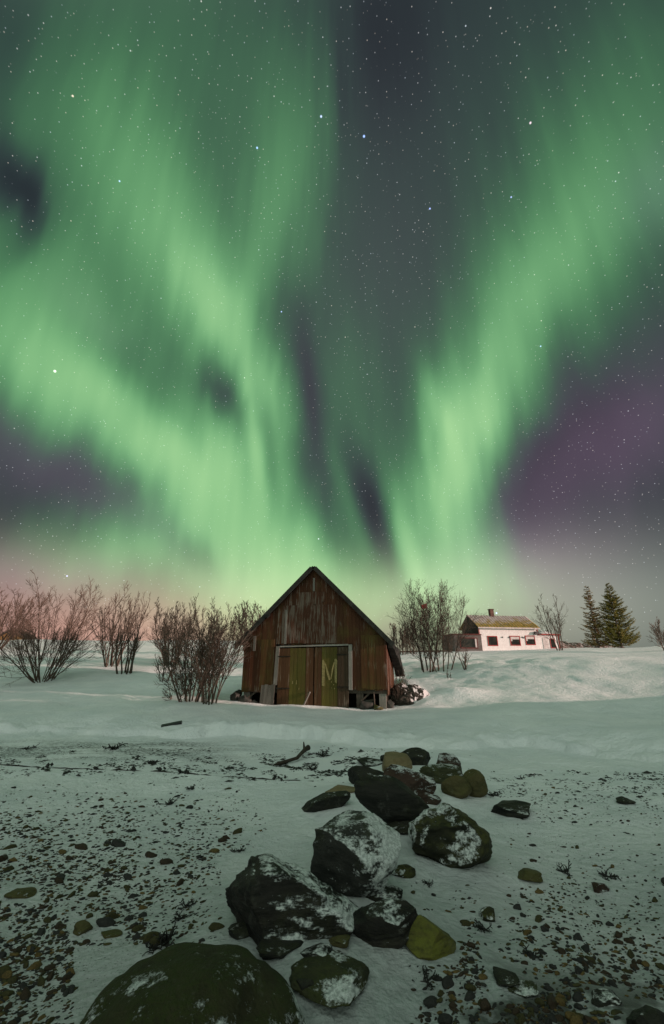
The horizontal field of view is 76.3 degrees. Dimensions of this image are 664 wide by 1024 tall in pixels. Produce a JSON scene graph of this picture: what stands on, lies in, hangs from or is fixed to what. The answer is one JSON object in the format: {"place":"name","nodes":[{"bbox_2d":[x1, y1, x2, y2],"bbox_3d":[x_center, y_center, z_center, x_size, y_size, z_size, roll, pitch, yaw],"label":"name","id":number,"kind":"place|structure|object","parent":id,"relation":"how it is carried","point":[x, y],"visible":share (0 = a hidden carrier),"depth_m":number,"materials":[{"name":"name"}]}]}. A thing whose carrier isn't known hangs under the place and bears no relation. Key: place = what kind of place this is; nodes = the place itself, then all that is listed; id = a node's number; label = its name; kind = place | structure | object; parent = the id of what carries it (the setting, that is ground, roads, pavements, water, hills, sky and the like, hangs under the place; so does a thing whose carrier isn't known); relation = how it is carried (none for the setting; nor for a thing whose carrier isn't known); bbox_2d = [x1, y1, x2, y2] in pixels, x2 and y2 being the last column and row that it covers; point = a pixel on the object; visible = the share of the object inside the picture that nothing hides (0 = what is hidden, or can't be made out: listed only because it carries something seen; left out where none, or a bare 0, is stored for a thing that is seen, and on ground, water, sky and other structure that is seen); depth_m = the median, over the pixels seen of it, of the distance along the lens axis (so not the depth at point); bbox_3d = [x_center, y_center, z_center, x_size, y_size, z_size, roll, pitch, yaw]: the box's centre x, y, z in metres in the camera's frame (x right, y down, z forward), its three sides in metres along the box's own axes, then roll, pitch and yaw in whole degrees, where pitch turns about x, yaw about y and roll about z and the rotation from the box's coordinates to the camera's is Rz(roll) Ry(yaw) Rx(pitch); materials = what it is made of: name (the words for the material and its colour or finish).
{"place":"outdoors","nodes":[
{"label":"outdoors","id":0,"kind":"place"},
{"bbox_2d":[0,639,663,1023],"bbox_3d":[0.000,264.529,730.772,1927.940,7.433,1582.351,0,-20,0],"label":"ground","id":1,"kind":"structure","parent":0,"point":[550,715],"depth_m":5.24,"materials":[{"name":"snow"}]},
{"bbox_2d":[0,965,11,977],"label":"pebble","id":2,"kind":"object","parent":1,"relation":"on","point":[4,968],"visible":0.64,"depth_m":2.34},
{"bbox_2d":[1,970,12,978],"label":"pebble","id":3,"kind":"object","parent":1,"relation":"on","point":[7,974],"visible":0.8,"depth_m":2.31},
{"bbox_2d":[4,887,36,898],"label":"boulder","id":4,"kind":"object","parent":1,"relation":"on","point":[23,893],"visible":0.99,"depth_m":3.08,"materials":[{"name":"green stone"}]},
{"bbox_2d":[20,987,30,1000],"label":"pebble","id":5,"kind":"object","parent":1,"relation":"on","point":[25,993],"visible":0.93,"depth_m":2.16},
{"bbox_2d":[0,587,59,648],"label":"bare shrub","id":6,"kind":"object","parent":1,"relation":"on","point":[25,615],"visible":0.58,"depth_m":33.66,"materials":[{"name":"brown plant"}]},
{"bbox_2d":[27,961,41,969],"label":"pebble","id":7,"kind":"object","parent":1,"relation":"on","point":[34,965],"visible":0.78,"depth_m":2.39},
{"bbox_2d":[0,570,131,687],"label":"bare shrub","id":8,"kind":"object","parent":1,"relation":"on","point":[63,644],"visible":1,"depth_m":19.45,"materials":[{"name":"brown plant"}]},
{"bbox_2d":[75,843,87,849],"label":"pebble","id":9,"kind":"object","parent":1,"relation":"on","point":[82,846],"visible":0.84,"depth_m":3.94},
{"bbox_2d":[73,920,92,935],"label":"boulder","id":10,"kind":"object","parent":1,"relation":"on","point":[81,927],"visible":1,"depth_m":2.64,"materials":[{"name":"green stone"}]},
{"bbox_2d":[96,917,114,926],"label":"pebble","id":11,"kind":"object","parent":1,"relation":"on","point":[105,922],"visible":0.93,"depth_m":2.69,"materials":[{"name":"stone"}]},
{"bbox_2d":[101,929,122,938],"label":"boulder","id":12,"kind":"object","parent":1,"relation":"on","point":[113,933],"visible":1,"depth_m":2.60,"materials":[{"name":"green stone"}]},
{"bbox_2d":[90,591,140,666],"bbox_3d":[-12.528,6.829,24.690,2.831,4.434,2.571,-3,-20,8],"label":"bare shrub","id":13,"kind":"object","parent":1,"relation":"on","point":[110,645],"visible":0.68,"depth_m":24.20,"materials":[{"name":"brown plant"}]},
{"bbox_2d":[111,839,125,846],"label":"pebble","id":14,"kind":"object","parent":1,"relation":"on","point":[117,843],"visible":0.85,"depth_m":3.97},
{"bbox_2d":[104,592,154,673],"bbox_3d":[-10.553,6.399,22.367,2.364,4.316,3.149,0,-20,1],"label":"bare shrub","id":15,"kind":"object","parent":1,"relation":"on","point":[134,646],"visible":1,"depth_m":21.75,"materials":[{"name":"brown plant"}]},
{"bbox_2d":[131,924,143,931],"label":"pebble","id":16,"kind":"object","parent":1,"relation":"on","point":[138,927],"visible":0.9,"depth_m":2.64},
{"bbox_2d":[143,931,158,943],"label":"pebble","id":17,"kind":"object","parent":1,"relation":"on","point":[148,936],"visible":0.53,"depth_m":2.48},
{"bbox_2d":[142,941,163,955],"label":"seaweed","id":18,"kind":"object","parent":1,"relation":"on","point":[154,947],"visible":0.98,"depth_m":2.37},
{"bbox_2d":[0,763,312,781],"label":"rope","id":19,"kind":"object","parent":1,"relation":"on","point":[133,768],"visible":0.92,"depth_m":6.76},
{"bbox_2d":[153,921,177,946],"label":"seaweed","id":20,"kind":"object","parent":1,"relation":"on","point":[165,938],"visible":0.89,"depth_m":2.42,"materials":[{"name":"plant"}]},
{"bbox_2d":[159,858,172,864],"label":"pebble","id":21,"kind":"object","parent":1,"relation":"on","point":[165,861],"visible":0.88,"depth_m":3.63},
{"bbox_2d":[153,646,182,681],"bbox_3d":[-7.245,6.743,18.656,1.241,1.632,1.530,1,-20,-2],"label":"bare shrub","id":22,"kind":"object","parent":1,"relation":"on","point":[163,673],"visible":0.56,"depth_m":18.42,"materials":[{"name":"brown plant"}]},
{"bbox_2d":[144,597,207,665],"bbox_3d":[-9.305,7.181,25.084,3.525,3.957,3.313,9,-22,-23],"label":"bare shrub","id":23,"kind":"object","parent":1,"relation":"on","point":[176,621],"visible":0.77,"depth_m":24.83,"materials":[{"name":"brown plant"}]},
{"bbox_2d":[162,680,193,700],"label":"bare shrub","id":24,"kind":"object","parent":1,"relation":"on","point":[167,696],"visible":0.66,"depth_m":14.23,"materials":[{"name":"brown plant"}]},
{"bbox_2d":[173,908,194,920],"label":"seaweed","id":25,"kind":"object","parent":1,"relation":"on","point":[178,918],"visible":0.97,"depth_m":2.75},
{"bbox_2d":[178,897,196,907],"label":"seaweed","id":26,"kind":"object","parent":1,"relation":"on","point":[187,904],"visible":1,"depth_m":2.92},
{"bbox_2d":[80,942,306,1023],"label":"boulder","id":27,"kind":"object","parent":1,"relation":"on","point":[189,983],"visible":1,"depth_m":1.70,"materials":[{"name":"stone"}]},
{"bbox_2d":[151,603,240,701],"bbox_3d":[-4.629,4.684,14.088,2.411,3.317,3.445,10,-22,-25],"label":"bare shrub","id":28,"kind":"object","parent":1,"relation":"on","point":[185,678],"visible":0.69,"depth_m":13.76,"materials":[{"name":"brown plant"}]},
{"bbox_2d":[208,922,224,930],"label":"pebble","id":29,"kind":"object","parent":1,"relation":"on","point":[215,926],"visible":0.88,"depth_m":2.50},
{"bbox_2d":[174,593,261,704],"bbox_3d":[-3.719,4.556,13.991,2.706,3.532,3.145,1,-20,-2],"label":"bare shrub","id":30,"kind":"object","parent":1,"relation":"on","point":[214,682],"visible":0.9,"depth_m":13.47,"materials":[{"name":"brown plant"}]},
{"bbox_2d":[228,920,248,939],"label":"boulder","id":31,"kind":"object","parent":1,"relation":"on","point":[238,931],"visible":0.71,"depth_m":2.40,"materials":[{"name":"stone"}]},
{"bbox_2d":[238,695,251,702],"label":"foundation stone","id":32,"kind":"object","parent":1,"relation":"on","point":[243,698],"visible":0.79,"depth_m":13.86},
{"bbox_2d":[228,600,266,651],"bbox_3d":[-5.446,7.979,28.959,3.407,3.855,2.930,15,-25,-35],"label":"bare tree","id":33,"kind":"object","parent":1,"relation":"on","point":[248,614],"visible":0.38,"depth_m":28.79,"materials":[{"name":"brown plant"}]},
{"bbox_2d":[259,684,274,704],"bbox_3d":[-2.137,6.113,13.916,0.470,0.800,0.050,-3,-29,9],"label":"panel","id":34,"kind":"object","parent":1,"relation":"on","point":[267,695],"visible":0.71,"depth_m":13.94,"materials":[{"name":"wood"}]},
{"bbox_2d":[256,939,303,959],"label":"boulder","id":35,"kind":"object","parent":1,"relation":"on","point":[269,949],"visible":0.88,"depth_m":2.19,"materials":[{"name":"stone"}]},
{"bbox_2d":[273,742,309,765],"bbox_3d":[-0.683,4.427,7.723,0.248,0.259,0.989,-11,-23,27],"label":"driftwood","id":36,"kind":"object","parent":1,"relation":"on","point":[302,752],"visible":0.92,"depth_m":7.58,"materials":[{"name":"wood"}]},
{"bbox_2d":[225,854,358,945],"bbox_3d":[-0.244,2.324,2.500,0.844,0.404,0.582,0,-20,0],"label":"boulder","id":37,"kind":"object","parent":1,"relation":"on","point":[269,896],"visible":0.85,"depth_m":2.39,"materials":[{"name":"stone"}]},
{"bbox_2d":[296,978,313,995],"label":"boulder","id":38,"kind":"object","parent":1,"relation":"on","point":[303,983],"visible":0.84,"depth_m":1.98,"materials":[{"name":"stone"}]},
{"bbox_2d":[300,942,332,956],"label":"boulder","id":39,"kind":"object","parent":1,"relation":"on","point":[321,949],"visible":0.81,"depth_m":2.18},
{"bbox_2d":[234,566,403,708],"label":"barn","id":40,"kind":"structure","parent":1,"relation":"on","point":[323,639],"depth_m":14.30,"materials":[{"name":"brown wood"}]},
{"bbox_2d":[276,648,313,705],"bbox_3d":[-1.231,5.533,14.065,1.243,1.936,0.060,-3,-20,9],"label":"door","id":41,"kind":"structure","parent":40,"relation":"in","point":[290,688],"depth_m":14.08,"materials":[{"name":"yellow paint"}]},
{"bbox_2d":[314,647,348,707],"bbox_3d":[-0.012,5.452,13.867,1.157,1.956,0.061,-3,-20,9],"label":"door","id":42,"kind":"structure","parent":40,"relation":"in","point":[327,659],"depth_m":13.87,"materials":[{"name":"yellow paint"}]},
{"bbox_2d":[301,790,350,811],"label":"boulder","id":43,"kind":"object","parent":1,"relation":"on","point":[328,800],"visible":0.93,"depth_m":4.76,"materials":[{"name":"stone"}]},
{"bbox_2d":[289,950,369,1007],"bbox_3d":[-0.019,2.262,2.072,0.360,0.081,0.364,-11,-23,27],"label":"boulder","id":44,"kind":"object","parent":1,"relation":"on","point":[339,978],"visible":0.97,"depth_m":2.01,"materials":[{"name":"stone"}]},
{"bbox_2d":[0,746,663,834],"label":"debris","id":45,"kind":"object","parent":1,"relation":"on","point":[295,768],"visible":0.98,"depth_m":6.84,"materials":[{"name":"stone"}]},
{"bbox_2d":[329,934,349,947],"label":"boulder","id":46,"kind":"object","parent":1,"relation":"on","point":[339,941],"visible":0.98,"depth_m":2.25,"materials":[{"name":"green stone"}]},
{"bbox_2d":[326,785,354,792],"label":"boulder","id":47,"kind":"object","parent":1,"relation":"on","point":[350,789],"visible":0.53,"depth_m":5.21,"materials":[{"name":"beige stone"}]},
{"bbox_2d":[310,810,401,896],"bbox_3d":[0.202,2.467,3.002,0.589,0.484,0.462,-12,-23,29],"label":"boulder","id":48,"kind":"object","parent":1,"relation":"on","point":[355,853],"visible":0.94,"depth_m":2.89,"materials":[{"name":"stone"}]},
{"bbox_2d":[348,765,383,783],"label":"boulder","id":49,"kind":"object","parent":1,"relation":"on","point":[356,773],"visible":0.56,"depth_m":5.74,"materials":[{"name":"stone"}]},
{"bbox_2d":[360,700,373,709],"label":"foundation stone","id":50,"kind":"object","parent":1,"relation":"on","point":[366,704],"visible":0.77,"depth_m":13.35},
{"bbox_2d":[357,757,382,766],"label":"boulder","id":51,"kind":"object","parent":1,"relation":"on","point":[367,762],"visible":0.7,"depth_m":7.04,"materials":[{"name":"stone"}]},
{"bbox_2d":[365,883,402,901],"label":"boulder","id":52,"kind":"object","parent":1,"relation":"on","point":[390,890],"visible":0.45,"depth_m":2.79,"materials":[{"name":"stone"}]},
{"bbox_2d":[353,897,417,948],"bbox_3d":[0.293,2.353,2.421,0.406,0.192,0.285,0,-20,0],"label":"boulder","id":53,"kind":"object","parent":1,"relation":"on","point":[387,922],"visible":0.91,"depth_m":2.34,"materials":[{"name":"stone"}]},
{"bbox_2d":[354,775,429,822],"bbox_3d":[0.656,2.898,4.203,0.871,0.488,0.331,0,-20,0],"label":"boulder","id":54,"kind":"object","parent":1,"relation":"on","point":[386,798],"visible":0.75,"depth_m":4.11,"materials":[{"name":"stone"}]},
{"bbox_2d":[388,623,405,654],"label":"bare tree","id":55,"kind":"object","parent":1,"relation":"on","point":[394,640],"visible":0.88,"depth_m":42.22,"materials":[{"name":"brown plant"}]},
{"bbox_2d":[382,751,412,771],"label":"boulder","id":56,"kind":"object","parent":1,"relation":"on","point":[396,758],"visible":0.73,"depth_m":6.26,"materials":[{"name":"beige stone"}]},
{"bbox_2d":[387,821,410,834],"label":"boulder","id":57,"kind":"object","parent":1,"relation":"on","point":[401,827],"visible":0.59,"depth_m":3.97,"materials":[{"name":"stone"}]},
{"bbox_2d":[388,667,410,700],"bbox_3d":[2.369,6.120,14.709,1.290,1.375,1.014,18,-26,-40],"label":"bare shrub","id":58,"kind":"object","parent":1,"relation":"on","point":[397,687],"visible":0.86,"depth_m":14.51,"materials":[{"name":"brown plant"}]},
{"bbox_2d":[397,621,410,654],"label":"bare tree","id":59,"kind":"object","parent":1,"relation":"on","point":[404,644],"visible":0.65,"depth_m":41.77,"materials":[{"name":"brown plant"}]},
{"bbox_2d":[392,864,415,878],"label":"boulder","id":60,"kind":"object","parent":1,"relation":"on","point":[406,871],"visible":0.91,"depth_m":3.19,"materials":[{"name":"stone"}]},
{"bbox_2d":[383,764,435,794],"bbox_3d":[0.923,3.287,5.112,0.636,0.398,0.450,0,-20,0],"label":"boulder","id":61,"kind":"object","parent":1,"relation":"on","point":[415,782],"visible":0.62,"depth_m":5.01,"materials":[{"name":"stone"}]},
{"bbox_2d":[389,683,429,705],"bbox_3d":[2.808,6.408,14.798,1.751,0.761,1.266,0,-20,0],"label":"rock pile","id":62,"kind":"object","parent":1,"relation":"on","point":[411,694],"visible":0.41,"depth_m":14.39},
{"bbox_2d":[401,747,430,764],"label":"boulder","id":63,"kind":"object","parent":1,"relation":"on","point":[418,756],"visible":0.66,"depth_m":6.89,"materials":[{"name":"stone"}]},
{"bbox_2d":[387,578,460,671],"bbox_3d":[4.914,5.966,22.669,4.070,5.185,3.193,-6,-21,16],"label":"birch tree","id":64,"kind":"object","parent":1,"relation":"on","point":[417,629],"visible":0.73,"depth_m":22.57,"materials":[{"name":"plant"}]},
{"bbox_2d":[412,965,438,989],"bbox_3d":[0.466,2.352,2.127,0.135,0.066,0.124,-12,-23,30],"label":"seaweed","id":65,"kind":"object","parent":1,"relation":"on","point":[429,984],"visible":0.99,"depth_m":2.12,"materials":[{"name":"plant"}]},
{"bbox_2d":[417,792,440,804],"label":"boulder","id":66,"kind":"object","parent":1,"relation":"on","point":[428,798],"visible":0.75,"depth_m":4.83,"materials":[{"name":"stone"}]},
{"bbox_2d":[423,995,437,1007],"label":"pebble","id":67,"kind":"object","parent":1,"relation":"on","point":[430,1001],"visible":0.97,"depth_m":1.99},
{"bbox_2d":[406,915,455,960],"bbox_3d":[0.543,2.378,2.369,0.318,0.159,0.214,15,-25,-36],"label":"boulder","id":68,"kind":"object","parent":1,"relation":"on","point":[428,940],"visible":0.9,"depth_m":2.32,"materials":[{"name":"yellow stone"}]},
{"bbox_2d":[419,764,462,783],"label":"boulder","id":69,"kind":"object","parent":1,"relation":"on","point":[439,773],"visible":0.59,"depth_m":5.69,"materials":[{"name":"stone"}]},
{"bbox_2d":[398,579,487,671],"bbox_3d":[5.599,5.930,22.190,4.986,4.845,3.961,0,-20,1],"label":"birch tree","id":70,"kind":"object","parent":1,"relation":"on","point":[443,627],"visible":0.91,"depth_m":21.86,"materials":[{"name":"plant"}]},
{"bbox_2d":[437,1013,452,1023],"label":"pebble","id":71,"kind":"object","parent":1,"relation":"on","point":[444,1018],"visible":1,"depth_m":1.90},
{"bbox_2d":[442,975,453,989],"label":"pebble","id":72,"kind":"object","parent":1,"relation":"on","point":[447,980],"visible":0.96,"depth_m":2.09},
{"bbox_2d":[436,753,462,773],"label":"boulder","id":73,"kind":"object","parent":1,"relation":"on","point":[447,758],"visible":0.45,"depth_m":5.97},
{"bbox_2d":[408,803,492,868],"bbox_3d":[0.991,2.773,3.635,0.657,0.444,0.588,0,-20,0],"label":"boulder","id":74,"kind":"object","parent":1,"relation":"on","point":[447,835],"visible":0.97,"depth_m":3.45,"materials":[{"name":"stone"}]},
{"bbox_2d":[441,775,471,798],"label":"boulder","id":75,"kind":"object","parent":1,"relation":"on","point":[457,786],"visible":0.91,"depth_m":5.16,"materials":[{"name":"green stone"}]},
{"bbox_2d":[456,647,471,669],"bbox_3d":[6.508,7.239,20.737,0.851,1.247,0.323,-16,-25,37],"label":"sapling","id":76,"kind":"object","parent":1,"relation":"on","point":[465,660],"visible":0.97,"depth_m":20.73,"materials":[{"name":"brown plant"}]},
{"bbox_2d":[464,991,475,1001],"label":"pebble","id":77,"kind":"object","parent":1,"relation":"on","point":[469,995],"visible":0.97,"depth_m":2.02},
{"bbox_2d":[465,984,475,991],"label":"pebble","id":78,"kind":"object","parent":1,"relation":"on","point":[468,987],"visible":0.91,"depth_m":2.07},
{"bbox_2d":[463,769,487,797],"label":"boulder","id":79,"kind":"object","parent":1,"relation":"on","point":[476,779],"visible":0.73,"depth_m":5.23,"materials":[{"name":"green stone"}]},
{"bbox_2d":[474,918,492,932],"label":"seaweed","id":80,"kind":"object","parent":1,"relation":"on","point":[480,927],"visible":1,"depth_m":2.63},
{"bbox_2d":[480,998,490,1011],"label":"pebble","id":81,"kind":"object","parent":1,"relation":"on","point":[485,1005],"visible":0.96,"depth_m":1.96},
{"bbox_2d":[479,906,494,921],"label":"boulder","id":82,"kind":"object","parent":1,"relation":"on","point":[487,913],"visible":0.95,"depth_m":2.75,"materials":[{"name":"stone"}]},
{"bbox_2d":[442,609,559,651],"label":"house","id":83,"kind":"structure","parent":1,"relation":"on","point":[491,632],"depth_m":48.20,"materials":[{"name":"mossy turf roof"},{"name":"white siding"},{"name":"snow"}]},
{"bbox_2d":[460,638,477,647],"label":"window","id":84,"kind":"structure","parent":83,"relation":"in","point":[474,642],"depth_m":46.52,"materials":[{"name":"glass"}]},
{"bbox_2d":[487,636,497,645],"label":"window","id":85,"kind":"structure","parent":83,"relation":"in","point":[492,640],"depth_m":47.47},
{"bbox_2d":[509,636,520,645],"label":"window","id":86,"kind":"structure","parent":83,"relation":"in","point":[514,640],"depth_m":47.98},
{"bbox_2d":[525,636,535,644],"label":"window","id":87,"kind":"structure","parent":83,"relation":"in","point":[530,640],"depth_m":48.35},
{"bbox_2d":[493,966,519,986],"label":"boulder","id":88,"kind":"object","parent":1,"relation":"on","point":[505,977],"visible":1,"depth_m":2.12,"materials":[{"name":"stone"}]},
{"bbox_2d":[491,800,530,818],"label":"boulder","id":89,"kind":"object","parent":1,"relation":"on","point":[514,808],"visible":0.97,"depth_m":4.71,"materials":[{"name":"stone"}]},
{"bbox_2d":[507,980,538,996],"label":"boulder","id":90,"kind":"object","parent":1,"relation":"on","point":[525,988],"visible":0.86,"depth_m":2.08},
{"bbox_2d":[517,945,541,958],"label":"seaweed","id":91,"kind":"object","parent":1,"relation":"on","point":[530,955],"visible":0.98,"depth_m":2.40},
{"bbox_2d":[517,868,542,882],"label":"boulder","id":92,"kind":"object","parent":1,"relation":"on","point":[529,874],"visible":1,"depth_m":3.28,"materials":[{"name":"green stone"}]},
{"bbox_2d":[528,593,565,650],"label":"bare tree","id":93,"kind":"object","parent":1,"relation":"on","point":[558,631],"visible":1,"depth_m":43.80,"materials":[{"name":"brown plant"}]},
{"bbox_2d":[546,994,556,1009],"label":"pebble","id":94,"kind":"object","parent":1,"relation":"on","point":[551,1001],"visible":0.98,"depth_m":2.02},
{"bbox_2d":[556,859,571,875],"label":"seaweed","id":95,"kind":"object","parent":1,"relation":"on","point":[565,870],"visible":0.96,"depth_m":3.57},
{"bbox_2d":[569,1014,582,1023],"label":"pebble","id":96,"kind":"object","parent":1,"relation":"on","point":[575,1019],"visible":1,"depth_m":1.93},
{"bbox_2d":[572,991,582,1000],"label":"pebble","id":97,"kind":"object","parent":1,"relation":"on","point":[577,995],"visible":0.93,"depth_m":2.05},
{"bbox_2d":[578,586,611,647],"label":"spruce tree","id":98,"kind":"object","parent":1,"relation":"on","point":[594,642],"visible":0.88,"depth_m":57.20,"materials":[{"name":"green plant"}]},
{"bbox_2d":[591,882,609,892],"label":"boulder","id":99,"kind":"object","parent":1,"relation":"on","point":[600,887],"visible":1,"depth_m":3.25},
{"bbox_2d":[591,988,621,1006],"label":"boulder","id":100,"kind":"object","parent":1,"relation":"on","point":[601,997],"visible":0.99,"depth_m":2.02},
{"bbox_2d":[597,868,621,880],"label":"seaweed","id":101,"kind":"object","parent":1,"relation":"on","point":[613,876],"visible":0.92,"depth_m":3.51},
{"bbox_2d":[595,583,640,647],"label":"spruce tree","id":102,"kind":"object","parent":1,"relation":"on","point":[621,637],"visible":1,"depth_m":55.01,"materials":[{"name":"green plant"}]},
{"bbox_2d":[616,796,635,804],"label":"boulder","id":103,"kind":"object","parent":1,"relation":"on","point":[622,800],"visible":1,"depth_m":5.14,"materials":[{"name":"stone"}]},
{"bbox_2d":[626,1005,663,1023],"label":"boulder","id":104,"kind":"object","parent":1,"relation":"on","point":[646,1014],"visible":1,"depth_m":1.86,"materials":[{"name":"stone"}]},
{"bbox_2d":[647,617,663,649],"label":"bare shrub","id":105,"kind":"object","parent":1,"relation":"on","point":[658,634],"visible":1,"depth_m":38.59,"materials":[{"name":"brown plant"}]},
{"bbox_2d":[0,782,663,1023],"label":"gravel","id":106,"kind":"structure","parent":0,"point":[60,932],"depth_m":2.82,"materials":[{"name":"gravel"}]},
{"bbox_2d":[0,0,663,650],"label":"sky","id":107,"kind":"structure","parent":0,"point":[368,294],"materials":[{"name":"green"}]},
{"bbox_2d":[560,641,624,647],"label":"hill","id":108,"kind":"structure","parent":0,"point":[573,645],"depth_m":61.22,"materials":[{"name":"snow"}]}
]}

